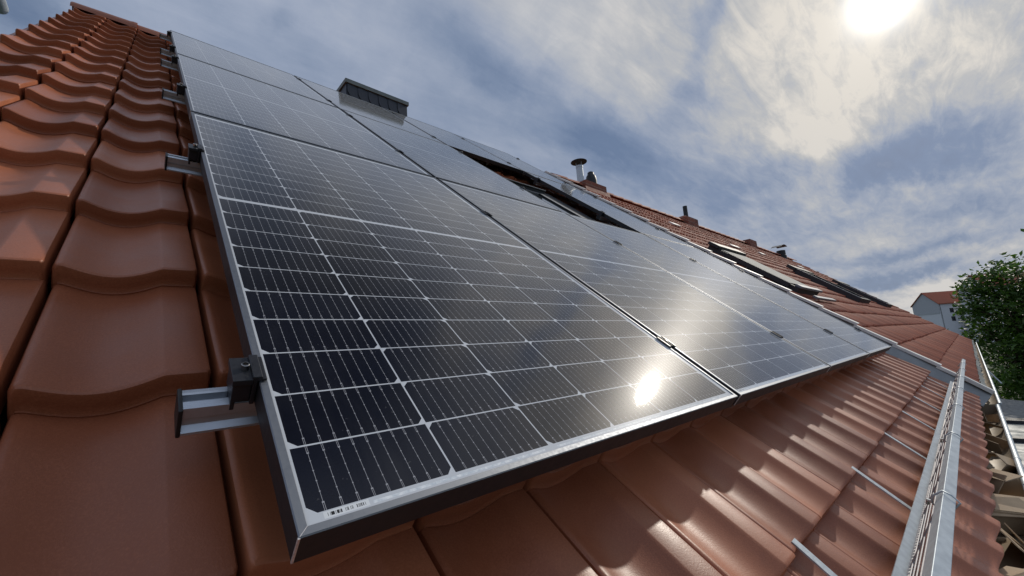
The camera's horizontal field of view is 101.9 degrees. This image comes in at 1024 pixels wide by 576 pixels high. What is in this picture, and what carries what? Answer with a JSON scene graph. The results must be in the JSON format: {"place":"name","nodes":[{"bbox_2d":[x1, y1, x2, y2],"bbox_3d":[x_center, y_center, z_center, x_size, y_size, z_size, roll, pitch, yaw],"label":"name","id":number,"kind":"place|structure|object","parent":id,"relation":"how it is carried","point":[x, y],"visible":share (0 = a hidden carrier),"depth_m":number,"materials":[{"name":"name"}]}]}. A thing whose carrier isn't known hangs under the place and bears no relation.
{"place":"outdoors","nodes":[
{"label":"outdoors","id":0,"kind":"place"},
{"bbox_2d":[0,0,8,14],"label":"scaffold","id":1,"kind":"object","parent":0,"point":[4,9],"visible":1,"depth_m":3.25,"materials":[{"name":"metal"}]},
{"bbox_2d":[0,0,1023,313],"label":"sky","id":2,"kind":"structure","parent":0,"point":[879,142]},
{"bbox_2d":[545,158,1001,405],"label":"row house","id":3,"kind":"structure","parent":0,"point":[943,349],"depth_m":6.96,"materials":[{"name":"ceramic"}]},
{"bbox_2d":[707,241,836,301],"bbox_3d":[3.573,-0.158,5.779,1.410,0.253,1.400,4,27,-42],"label":"roof window","id":4,"kind":"structure","parent":3,"relation":"in","point":[737,256],"depth_m":5.43,"materials":[{"name":"glass"}]},
{"bbox_2d":[786,264,870,303],"bbox_3d":[6.944,-0.016,9.139,1.560,0.248,1.450,4,27,-42],"label":"roof window","id":5,"kind":"structure","parent":3,"relation":"in","point":[807,274],"depth_m":8.71,"materials":[{"name":"black glass"}]},
{"bbox_2d":[832,279,892,307],"bbox_3d":[10.022,0.224,11.912,1.460,0.248,1.360,4,27,-42],"label":"roof window","id":6,"kind":"structure","parent":3,"relation":"in","point":[839,283],"depth_m":11.47,"materials":[{"name":"black glass"}]},
{"bbox_2d":[910,291,969,337],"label":"apartment house","id":7,"kind":"structure","parent":0,"point":[937,308],"depth_m":140.70,"materials":[{"name":"paint"}]},
{"bbox_2d":[956,271,1023,341],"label":"apartment house","id":8,"kind":"structure","parent":0,"point":[976,279],"depth_m":134.26,"materials":[{"name":"ceramic"}]},
{"bbox_2d":[978,342,1012,399],"bbox_3d":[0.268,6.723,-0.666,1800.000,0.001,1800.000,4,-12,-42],"label":"ground","id":9,"kind":"structure","parent":0,"point":[995,362],"depth_m":74.41,"materials":[{"name":"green plant"}]},
{"bbox_2d":[0,2,1023,575],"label":"row house","id":10,"kind":"structure","parent":9,"relation":"on","point":[118,328],"depth_m":0.79,"materials":[{"name":"tile"}]},
{"bbox_2d":[160,55,463,153],"bbox_3d":[-1.340,-1.304,3.282,2.201,0.100,0.221,4,-12,-42],"label":"mounting rail","id":11,"kind":"object","parent":10,"relation":"attached to","point":[172,64],"visible":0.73,"depth_m":2.52,"materials":[{"name":"metal"}]},
{"bbox_2d":[159,30,519,159],"bbox_3d":[-1.531,-2.104,5.150,4.343,0.100,0.221,4,-12,-42],"label":"mounting rail","id":12,"kind":"object","parent":10,"relation":"attached to","point":[165,37],"visible":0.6,"depth_m":3.67,"materials":[{"name":"metal"}]},
{"bbox_2d":[162,83,525,189],"bbox_3d":[-0.769,-0.803,2.613,2.201,0.100,0.221,4,-12,-42],"label":"mounting rail","id":13,"kind":"object","parent":10,"relation":"attached to","point":[176,97],"visible":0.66,"depth_m":1.85,"materials":[{"name":"metal"}]},
{"bbox_2d":[176,53,431,176],"bbox_3d":[-1.313,-1.052,2.477,1.039,0.035,1.756,4,27,-42],"label":"solar panel","id":14,"kind":"object","parent":13,"relation":"attached to","point":[221,94],"visible":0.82,"depth_m":2.23,"materials":[{"name":"black glass"}]},
{"bbox_2d":[341,109,561,211],"bbox_3d":[-0.531,-0.995,3.189,1.039,0.035,1.756,4,27,-42],"label":"solar panel","id":15,"kind":"object","parent":13,"relation":"attached to","point":[437,160],"visible":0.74,"depth_m":3.00,"materials":[{"name":"black glass"}]},
{"bbox_2d":[160,44,567,183],"bbox_3d":[-0.882,-1.535,4.390,4.343,0.100,0.221,4,-12,-42],"label":"mounting rail","id":16,"kind":"object","parent":10,"relation":"attached to","point":[169,52],"visible":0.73,"depth_m":2.92,"materials":[{"name":"metal"}]},
{"bbox_2d":[170,30,337,107],"bbox_3d":[-2.321,-1.934,3.655,1.039,0.035,1.756,4,27,-42],"label":"solar panel","id":17,"kind":"object","parent":16,"relation":"attached to","point":[193,48],"visible":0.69,"depth_m":3.50,"materials":[{"name":"black glass"}]},
{"bbox_2d":[294,75,444,143],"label":"solar panel","id":18,"kind":"object","parent":16,"relation":"attached to","point":[343,101],"visible":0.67,"depth_m":4.24,"materials":[{"name":"black glass"}]},
{"bbox_2d":[384,108,522,172],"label":"solar panel","id":19,"kind":"object","parent":16,"relation":"attached to","point":[456,142],"visible":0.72,"depth_m":4.85,"materials":[{"name":"black glass"}]},
{"bbox_2d":[455,134,578,189],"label":"solar panel","id":20,"kind":"object","parent":16,"relation":"attached to","point":[518,163],"visible":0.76,"depth_m":5.69,"materials":[{"name":"black glass"}]},
{"bbox_2d":[164,143,743,271],"bbox_3d":[0.600,-0.238,2.657,4.343,0.100,0.221,4,-12,-42],"label":"mounting rail","id":21,"kind":"object","parent":10,"relation":"attached to","point":[190,164],"visible":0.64,"depth_m":1.17,"materials":[{"name":"metal"}]},
{"bbox_2d":[174,327,861,437],"bbox_3d":[1.171,0.262,1.989,4.343,0.100,0.221,4,-12,-42],"label":"mounting rail","id":22,"kind":"object","parent":10,"relation":"attached to","point":[231,405],"visible":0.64,"depth_m":0.50,"materials":[{"name":"metal"}]},
{"bbox_2d":[190,112,737,563],"bbox_3d":[-0.306,-0.170,1.299,1.039,0.037,1.756,4,27,-42],"label":"solar panel","id":23,"kind":"object","parent":22,"relation":"attached to","point":[421,345],"visible":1,"depth_m":0.77,"materials":[{"name":"black glass"}]},
{"bbox_2d":[438,179,829,404],"bbox_3d":[0.475,-0.113,2.011,1.039,0.037,1.756,4,27,-42],"label":"solar panel","id":24,"kind":"object","parent":22,"relation":"attached to","point":[742,358],"visible":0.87,"depth_m":1.70,"materials":[{"name":"black glass"}]},
{"bbox_2d":[566,213,869,372],"bbox_3d":[1.256,-0.054,2.723,1.039,0.035,1.756,4,27,-42],"label":"solar panel","id":25,"kind":"object","parent":22,"relation":"attached to","point":[833,351],"visible":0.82,"depth_m":2.50,"materials":[{"name":"black glass"}]},
{"bbox_2d":[644,234,891,357],"bbox_3d":[2.038,0.003,3.434,1.039,0.036,1.756,4,27,-42],"label":"solar panel","id":26,"kind":"object","parent":22,"relation":"attached to","point":[872,346],"visible":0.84,"depth_m":3.26,"materials":[{"name":"black glass"}]},
{"bbox_2d":[505,178,597,221],"bbox_3d":[0.336,-0.710,3.674,1.160,0.190,1.300,4,27,-42],"label":"roof window","id":27,"kind":"structure","parent":10,"relation":"in","point":[539,193],"depth_m":3.74,"materials":[{"name":"black glass"}]},
{"bbox_2d":[533,177,596,197],"bbox_3d":[0.635,-1.156,5.081,1.132,0.099,0.220,4,-12,-42],"label":"mounting rail","id":28,"kind":"object","parent":10,"relation":"attached to","point":[536,182],"visible":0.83,"depth_m":4.70,"materials":[{"name":"metal"}]},
{"bbox_2d":[596,211,659,229],"bbox_3d":[1.207,-0.656,4.413,1.132,0.099,0.220,4,-12,-42],"label":"mounting rail","id":29,"kind":"object","parent":10,"relation":"attached to","point":[600,216],"visible":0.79,"depth_m":4.02,"materials":[{"name":"metal"}]},
{"bbox_2d":[524,172,692,246],"bbox_3d":[1.030,-0.877,4.612,1.039,0.037,1.756,4,27,-42],"label":"solar panel","id":30,"kind":"object","parent":29,"relation":"attached to","point":[613,214],"visible":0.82,"depth_m":4.43,"materials":[{"name":"black glass"}]},
{"bbox_2d":[791,359,965,575],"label":"snow guard","id":31,"kind":"object","parent":10,"relation":"on","point":[937,555],"visible":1,"depth_m":0.92,"materials":[{"name":"metal"}]},
{"bbox_2d":[981,413,999,422],"bbox_3d":[3.479,0.954,3.046,0.100,0.080,0.124,23,-9,26],"label":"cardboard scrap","id":32,"kind":"object","parent":10,"relation":"on","point":[992,418],"visible":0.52,"depth_m":3.02,"materials":[{"name":"brown cardboard"}]},
{"bbox_2d":[983,422,1002,434],"bbox_3d":[3.152,0.920,2.736,0.152,0.086,0.098,18,-36,-10],"label":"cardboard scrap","id":33,"kind":"object","parent":10,"relation":"on","point":[987,429],"visible":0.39,"depth_m":2.77,"materials":[{"name":"brown cardboard"}]},
{"bbox_2d":[984,433,1008,453],"bbox_3d":[2.793,0.903,2.421,0.082,0.099,0.159,-43,1,3],"label":"cardboard scrap","id":34,"kind":"object","parent":10,"relation":"on","point":[995,444],"visible":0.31,"depth_m":2.39,"materials":[{"name":"brown cardboard"}]},
{"bbox_2d":[986,452,1016,472],"bbox_3d":[2.349,0.858,2.020,0.200,0.098,0.129,18,-12,-24],"label":"cardboard scrap","id":35,"kind":"object","parent":10,"relation":"on","point":[1010,467],"visible":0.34,"depth_m":1.97,"materials":[{"name":"brown cardboard"}]},
{"bbox_2d":[989,468,1023,496],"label":"dead leaf","id":36,"kind":"object","parent":10,"relation":"on","point":[1005,483],"visible":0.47,"depth_m":1.74,"materials":[{"name":"brown plant"}]},
{"bbox_2d":[991,493,1023,534],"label":"cardboard scrap","id":37,"kind":"object","parent":10,"relation":"on","point":[1009,510],"visible":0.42,"depth_m":1.45,"materials":[{"name":"brown cardboard"}]},
{"bbox_2d":[996,523,1023,568],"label":"cardboard scrap","id":38,"kind":"object","parent":10,"relation":"on","point":[1013,548],"visible":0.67,"depth_m":1.29,"materials":[{"name":"brown cardboard"}]},
{"bbox_2d":[999,566,1023,575],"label":"cardboard scrap","id":39,"kind":"object","parent":10,"relation":"on","point":[1009,571],"visible":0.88,"depth_m":1.08,"materials":[{"name":"brown cardboard"}]},
{"bbox_2d":[947,229,1023,400],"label":"broadleaf tree","id":40,"kind":"object","parent":9,"relation":"on","point":[1005,302],"visible":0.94,"depth_m":16.02,"materials":[{"name":"green plant"}]},
{"bbox_2d":[973,317,1018,398],"bbox_3d":[27.250,3.985,19.058,8.308,8.844,6.685,-5,-9,9],"label":"broadleaf tree","id":41,"kind":"object","parent":9,"relation":"on","point":[990,361],"visible":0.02,"depth_m":21.92,"materials":[{"name":"green plant"}]},
{"bbox_2d":[996,386,1023,399],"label":"shrub","id":42,"kind":"object","parent":9,"relation":"on","point":[1010,397],"visible":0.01,"depth_m":18.11,"materials":[{"name":"green plant"}]},
{"bbox_2d":[1000,399,1023,466],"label":"conservatory","id":43,"kind":"object","parent":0,"point":[1013,412],"depth_m":10.88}
]}

